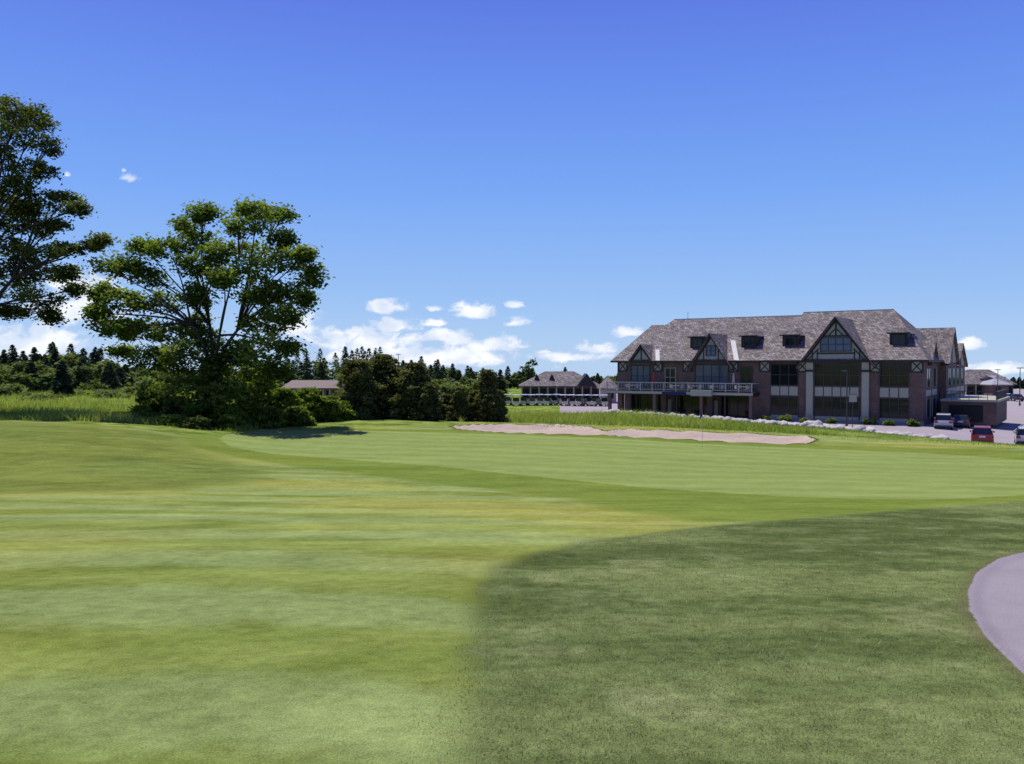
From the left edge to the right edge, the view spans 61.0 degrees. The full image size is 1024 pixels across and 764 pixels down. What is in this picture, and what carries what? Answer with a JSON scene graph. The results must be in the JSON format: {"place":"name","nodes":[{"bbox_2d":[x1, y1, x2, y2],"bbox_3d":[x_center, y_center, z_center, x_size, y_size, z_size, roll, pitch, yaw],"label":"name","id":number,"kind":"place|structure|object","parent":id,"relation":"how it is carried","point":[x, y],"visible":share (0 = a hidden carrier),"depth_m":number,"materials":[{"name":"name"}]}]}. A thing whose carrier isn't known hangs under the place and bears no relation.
{"place":"outdoors","nodes":[
{"label":"outdoors","id":0,"kind":"place"},
{"bbox_2d":[0,388,839,435],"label":"meadow grass","id":1,"kind":"structure","parent":0,"point":[58,413],"depth_m":69.90,"materials":[{"name":"green plant"}]},
{"bbox_2d":[0,386,1023,763],"bbox_3d":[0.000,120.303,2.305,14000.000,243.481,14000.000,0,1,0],"label":"ground","id":2,"kind":"structure","parent":0,"point":[168,594],"depth_m":8.41,"materials":[{"name":"green plant"}]},
{"bbox_2d":[0,90,124,327],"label":"locust tree","id":3,"kind":"object","parent":2,"relation":"on","point":[16,209],"visible":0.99,"depth_m":65.53,"materials":[{"name":"green plant"}]},
{"bbox_2d":[122,404,158,420],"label":"shrub","id":4,"kind":"object","parent":2,"relation":"on","point":[142,409],"visible":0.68,"depth_m":60.56,"materials":[{"name":"green plant"}]},
{"bbox_2d":[128,389,170,414],"bbox_3d":[-26.504,1.713,63.958,3.505,2.394,3.788,0,1,0],"label":"shrub","id":5,"kind":"object","parent":2,"relation":"on","point":[139,399],"visible":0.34,"depth_m":63.21,"materials":[{"name":"green plant"}]},
{"bbox_2d":[152,413,188,425],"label":"shrub","id":6,"kind":"object","parent":2,"relation":"on","point":[170,418],"visible":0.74,"depth_m":57.53,"materials":[{"name":"green plant"}]},
{"bbox_2d":[154,396,188,415],"bbox_3d":[-23.562,2.034,61.048,2.728,2.118,2.943,0,1,0],"label":"shrub","id":7,"kind":"object","parent":2,"relation":"on","point":[170,408],"visible":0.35,"depth_m":60.22,"materials":[{"name":"green plant"}]},
{"bbox_2d":[178,416,213,429],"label":"shrub","id":8,"kind":"object","parent":2,"relation":"on","point":[199,422],"visible":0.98,"depth_m":56.51,"materials":[{"name":"green plant"}]},
{"bbox_2d":[175,389,230,425],"bbox_3d":[-20.922,1.859,60.209,4.427,2.812,3.528,-1,1,-32],"label":"shrub","id":9,"kind":"object","parent":2,"relation":"on","point":[203,398],"visible":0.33,"depth_m":59.26,"materials":[{"name":"green plant"}]},
{"bbox_2d":[74,193,335,418],"bbox_3d":[-21.442,-5.071,61.933,18.379,16.592,11.498,0,1,0],"label":"maple tree","id":10,"kind":"object","parent":2,"relation":"on","point":[215,361],"visible":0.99,"depth_m":60.91,"materials":[{"name":"green plant"}]},
{"bbox_2d":[209,404,251,429],"bbox_3d":[-19.235,2.424,59.079,2.781,1.901,2.710,0,1,0],"label":"shrub","id":11,"kind":"object","parent":2,"relation":"on","point":[223,416],"visible":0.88,"depth_m":58.57,"materials":[{"name":"green plant"}]},
{"bbox_2d":[234,381,259,422],"bbox_3d":[-19.744,1.611,64.069,2.279,3.421,2.967,1,1,29],"label":"shrub","id":12,"kind":"object","parent":2,"relation":"on","point":[247,401],"visible":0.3,"depth_m":63.61,"materials":[{"name":"green plant"}]},
{"bbox_2d":[232,360,277,408],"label":"shrub","id":13,"kind":"object","parent":2,"relation":"on","point":[268,386],"visible":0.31,"depth_m":65.36,"materials":[{"name":"green plant"}]},
{"bbox_2d":[246,405,288,428],"bbox_3d":[-17.130,2.519,61.106,2.870,1.780,2.945,0,1,0],"label":"shrub","id":14,"kind":"object","parent":2,"relation":"on","point":[271,417],"visible":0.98,"depth_m":60.47,"materials":[{"name":"green plant"}]},
{"bbox_2d":[262,387,303,410],"bbox_3d":[-17.118,1.829,65.120,2.920,2.991,3.005,1,1,34],"label":"shrub","id":15,"kind":"object","parent":2,"relation":"on","point":[283,398],"visible":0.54,"depth_m":64.57,"materials":[{"name":"green plant"}]},
{"bbox_2d":[284,405,317,426],"bbox_3d":[-15.308,2.514,63.065,2.810,1.705,2.787,0,1,0],"label":"shrub","id":16,"kind":"object","parent":2,"relation":"on","point":[299,416],"visible":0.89,"depth_m":62.45,"materials":[{"name":"green plant"}]},
{"bbox_2d":[293,387,323,421],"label":"shrub","id":17,"kind":"object","parent":2,"relation":"on","point":[309,396],"visible":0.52,"depth_m":66.57,"materials":[{"name":"green plant"}]},
{"bbox_2d":[281,380,344,396],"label":"long shed","id":18,"kind":"structure","parent":2,"relation":"on","point":[326,387],"depth_m":150.51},
{"bbox_2d":[315,395,346,421],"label":"shrub","id":19,"kind":"object","parent":2,"relation":"on","point":[332,408],"visible":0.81,"depth_m":67.36,"materials":[{"name":"green plant"}]},
{"bbox_2d":[337,400,356,419],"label":"shrub","id":20,"kind":"object","parent":2,"relation":"on","point":[348,413],"visible":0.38,"depth_m":69.57,"materials":[{"name":"green plant"}]},
{"bbox_2d":[338,359,387,419],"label":"cedar bush","id":21,"kind":"object","parent":2,"relation":"on","point":[360,389],"visible":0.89,"depth_m":71.16,"materials":[{"name":"green plant"}]},
{"bbox_2d":[369,354,403,419],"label":"cedar bush","id":22,"kind":"object","parent":2,"relation":"on","point":[386,369],"visible":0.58,"depth_m":73.92,"materials":[{"name":"green plant"}]},
{"bbox_2d":[387,362,432,420],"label":"cedar bush","id":23,"kind":"object","parent":2,"relation":"on","point":[411,378],"visible":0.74,"depth_m":72.01,"materials":[{"name":"green plant"}]},
{"bbox_2d":[415,381,443,420],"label":"cedar bush","id":24,"kind":"object","parent":2,"relation":"on","point":[429,402],"visible":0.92,"depth_m":71.52,"materials":[{"name":"green plant"}]},
{"bbox_2d":[438,394,451,420],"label":"cedar tree","id":25,"kind":"object","parent":2,"relation":"on","point":[446,398],"visible":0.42,"depth_m":75.63,"materials":[{"name":"green plant"}]},
{"bbox_2d":[445,387,469,421],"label":"cedar tree","id":26,"kind":"object","parent":2,"relation":"on","point":[458,407],"visible":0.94,"depth_m":73.60,"materials":[{"name":"green plant"}]},
{"bbox_2d":[466,390,480,421],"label":"cedar tree","id":27,"kind":"object","parent":2,"relation":"on","point":[473,415],"visible":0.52,"depth_m":74.51,"materials":[{"name":"green plant"}]},
{"bbox_2d":[469,369,508,421],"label":"cedar tree","id":28,"kind":"object","parent":2,"relation":"on","point":[488,398],"visible":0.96,"depth_m":73.56,"materials":[{"name":"green plant"}]},
{"bbox_2d":[495,389,508,420],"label":"cedar tree","id":29,"kind":"object","parent":2,"relation":"on","point":[503,405],"visible":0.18,"depth_m":74.77,"materials":[{"name":"green plant"}]},
{"bbox_2d":[504,394,511,405],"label":"golf cart","id":30,"kind":"object","parent":2,"relation":"on","point":[509,400],"visible":0.63,"depth_m":151.08,"materials":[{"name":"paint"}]},
{"bbox_2d":[0,342,1023,400],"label":"distant tree line","id":31,"kind":"object","parent":2,"relation":"on","point":[68,373],"visible":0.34,"depth_m":139.98,"materials":[{"name":"green plant"}]},
{"bbox_2d":[512,395,519,405],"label":"golf cart","id":32,"kind":"object","parent":2,"relation":"on","point":[516,401],"visible":1,"depth_m":148.21,"materials":[{"name":"paint"}]},
{"bbox_2d":[520,394,527,405],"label":"golf cart","id":33,"kind":"object","parent":2,"relation":"on","point":[524,400],"visible":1,"depth_m":150.26,"materials":[{"name":"paint"}]},
{"bbox_2d":[528,394,535,405],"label":"golf cart","id":34,"kind":"object","parent":2,"relation":"on","point":[531,400],"visible":0.98,"depth_m":149.50,"materials":[{"name":"paint"}]},
{"bbox_2d":[536,394,543,405],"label":"golf cart","id":35,"kind":"object","parent":2,"relation":"on","point":[539,400],"visible":0.94,"depth_m":150.73,"materials":[{"name":"paint"}]},
{"bbox_2d":[543,394,552,405],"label":"golf cart","id":36,"kind":"object","parent":2,"relation":"on","point":[547,400],"visible":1,"depth_m":150.06,"materials":[{"name":"paint"}]},
{"bbox_2d":[550,394,560,405],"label":"golf cart","id":37,"kind":"object","parent":2,"relation":"on","point":[556,400],"visible":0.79,"depth_m":151.18,"materials":[{"name":"paint"}]},
{"bbox_2d":[519,371,598,398],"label":"cart barn","id":38,"kind":"structure","parent":2,"relation":"on","point":[560,382],"depth_m":182.06,"materials":[{"name":"brick"}]},
{"bbox_2d":[559,394,567,405],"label":"golf cart","id":39,"kind":"object","parent":2,"relation":"on","point":[563,401],"visible":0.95,"depth_m":148.96,"materials":[{"name":"paint"}]},
{"bbox_2d":[567,394,575,405],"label":"golf cart","id":40,"kind":"object","parent":2,"relation":"on","point":[571,401],"visible":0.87,"depth_m":148.83,"materials":[{"name":"paint"}]},
{"bbox_2d":[574,395,584,405],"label":"golf cart","id":41,"kind":"object","parent":2,"relation":"on","point":[580,401],"visible":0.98,"depth_m":148.24,"materials":[{"name":"paint"}]},
{"bbox_2d":[582,395,593,405],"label":"golf cart","id":42,"kind":"object","parent":2,"relation":"on","point":[587,401],"visible":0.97,"depth_m":148.61,"materials":[{"name":"paint"}]},
{"bbox_2d":[590,395,600,405],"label":"golf cart","id":43,"kind":"object","parent":2,"relation":"on","point":[596,402],"visible":0.95,"depth_m":148.06,"materials":[{"name":"paint"}]},
{"bbox_2d":[600,395,607,405],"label":"golf cart","id":44,"kind":"object","parent":2,"relation":"on","point":[603,401],"visible":0.94,"depth_m":147.71,"materials":[{"name":"paint"}]},
{"bbox_2d":[597,376,616,402],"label":"stone cottage","id":45,"kind":"structure","parent":2,"relation":"on","point":[602,386],"depth_m":160.16,"materials":[{"name":"grey stone"}]},
{"bbox_2d":[700,413,702,448],"bbox_3d":[10.091,2.634,46.368,0.143,2.000,0.070,0,1,18],"label":"golf flagstick","id":46,"kind":"object","parent":2,"relation":"on","point":[701,415],"visible":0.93,"depth_m":46.37,"materials":[{"name":"beige fabric"}]},
{"bbox_2d":[392,502,1023,763],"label":"rough grass","id":47,"kind":"structure","parent":2,"relation":"on","point":[686,684],"depth_m":5.66,"materials":[{"name":"green plant"}]},
{"bbox_2d":[467,412,1022,446],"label":"berm grass","id":48,"kind":"structure","parent":2,"relation":"on","point":[860,431],"depth_m":64.58,"materials":[{"name":"green plant"}]},
{"bbox_2d":[757,416,771,419],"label":"garden shrub","id":49,"kind":"object","parent":2,"relation":"on","point":[766,417],"visible":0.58,"depth_m":108.18,"materials":[{"name":"green plant"}]},
{"bbox_2d":[604,409,949,438],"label":"landscape rocks","id":50,"kind":"object","parent":2,"relation":"on","point":[816,423],"visible":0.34,"depth_m":82.14,"materials":[{"name":"stone"}]},
{"bbox_2d":[777,414,792,421],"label":"garden shrub","id":51,"kind":"object","parent":2,"relation":"on","point":[788,417],"visible":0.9,"depth_m":107.01,"materials":[{"name":"green plant"}]},
{"bbox_2d":[799,417,811,422],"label":"garden shrub","id":52,"kind":"object","parent":2,"relation":"on","point":[803,419],"visible":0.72,"depth_m":105.20,"materials":[{"name":"green plant"}]},
{"bbox_2d":[606,309,1008,425],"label":"clubhouse","id":53,"kind":"structure","parent":2,"relation":"on","point":[899,368],"depth_m":110.08,"materials":[{"name":"brick"}]},
{"bbox_2d":[625,384,639,390],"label":"patio table","id":54,"kind":"object","parent":53,"relation":"on","point":[627,386],"visible":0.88,"depth_m":118.58,"materials":[{"name":"grey metal"}]},
{"bbox_2d":[669,384,683,390],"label":"patio table","id":55,"kind":"object","parent":53,"relation":"on","point":[680,389],"visible":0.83,"depth_m":115.54,"materials":[{"name":"grey metal"}]},
{"bbox_2d":[708,385,724,391],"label":"patio table","id":56,"kind":"object","parent":53,"relation":"on","point":[723,386],"visible":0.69,"depth_m":112.02,"materials":[{"name":"grey metal"}]},
{"bbox_2d":[732,372,734,391],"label":"patio umbrella","id":57,"kind":"object","parent":53,"relation":"on","point":[733,379],"visible":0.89,"depth_m":111.34,"materials":[{"name":"fabric"}]},
{"bbox_2d":[735,385,752,392],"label":"patio table","id":58,"kind":"object","parent":53,"relation":"on","point":[748,387],"visible":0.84,"depth_m":110.23,"materials":[{"name":"grey metal"}]},
{"bbox_2d":[631,335,963,421],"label":"windows","id":59,"kind":"structure","parent":53,"relation":"in","point":[781,375],"depth_m":108.21,"materials":[{"name":"black glass"}]},
{"bbox_2d":[825,418,836,423],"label":"garden shrub","id":60,"kind":"object","parent":2,"relation":"on","point":[831,421],"visible":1,"depth_m":103.77,"materials":[{"name":"green plant"}]},
{"bbox_2d":[842,370,847,425],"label":"street lamp","id":61,"kind":"object","parent":2,"relation":"on","point":[846,424],"visible":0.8,"depth_m":96.00,"materials":[{"name":"metal"}]},
{"bbox_2d":[848,394,856,426],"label":"notice sign","id":62,"kind":"object","parent":2,"relation":"on","point":[852,398],"visible":0.85,"depth_m":94.98,"materials":[{"name":"metal"}]},
{"bbox_2d":[861,417,877,424],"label":"garden shrub","id":63,"kind":"object","parent":2,"relation":"on","point":[865,421],"visible":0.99,"depth_m":101.55,"materials":[{"name":"green plant"}]},
{"bbox_2d":[881,419,895,425],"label":"garden shrub","id":64,"kind":"object","parent":2,"relation":"on","point":[888,423],"visible":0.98,"depth_m":100.14,"materials":[{"name":"green plant"}]},
{"bbox_2d":[906,418,920,426],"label":"garden shrub","id":65,"kind":"object","parent":2,"relation":"on","point":[912,423],"visible":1,"depth_m":98.67,"materials":[{"name":"green plant"}]},
{"bbox_2d":[934,413,953,429],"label":"parked suv","id":66,"kind":"object","parent":2,"relation":"on","point":[943,420],"visible":1,"depth_m":95.25,"materials":[{"name":"silver metal"}]},
{"bbox_2d":[953,415,970,427],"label":"parked car","id":67,"kind":"object","parent":2,"relation":"on","point":[962,420],"visible":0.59,"depth_m":99.38,"materials":[{"name":"paint"}]},
{"bbox_2d":[970,425,994,442],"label":"parked car","id":68,"kind":"object","parent":2,"relation":"on","point":[982,433],"visible":0.83,"depth_m":79.25,"materials":[{"name":"red paint"}]},
{"bbox_2d":[965,369,1017,394],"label":"brick house","id":69,"kind":"structure","parent":2,"relation":"on","point":[973,379],"depth_m":206.08,"materials":[{"name":"grey wood"}]},
{"bbox_2d":[980,376,1012,395],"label":"farm house","id":70,"kind":"structure","parent":2,"relation":"on","point":[988,383],"depth_m":201.29,"materials":[{"name":"brick"}]},
{"bbox_2d":[1008,394,1023,400],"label":"parked car","id":71,"kind":"object","parent":2,"relation":"on","point":[1013,397],"visible":0.72,"depth_m":168.56,"materials":[{"name":"paint"}]},
{"bbox_2d":[1013,426,1023,443],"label":"parked car","id":72,"kind":"object","parent":2,"relation":"on","point":[1019,435],"visible":0.97,"depth_m":81.53,"materials":[{"name":"silver metal"}]},
{"bbox_2d":[1019,368,1020,405],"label":"street lamp","id":73,"kind":"object","parent":2,"relation":"on","point":[1019,391],"visible":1,"depth_m":150.04,"materials":[{"name":"metal"}]},
{"bbox_2d":[0,0,1023,381],"label":"sky","id":74,"kind":"structure","parent":0,"point":[495,185],"materials":[{"name":"blue"}]}
]}

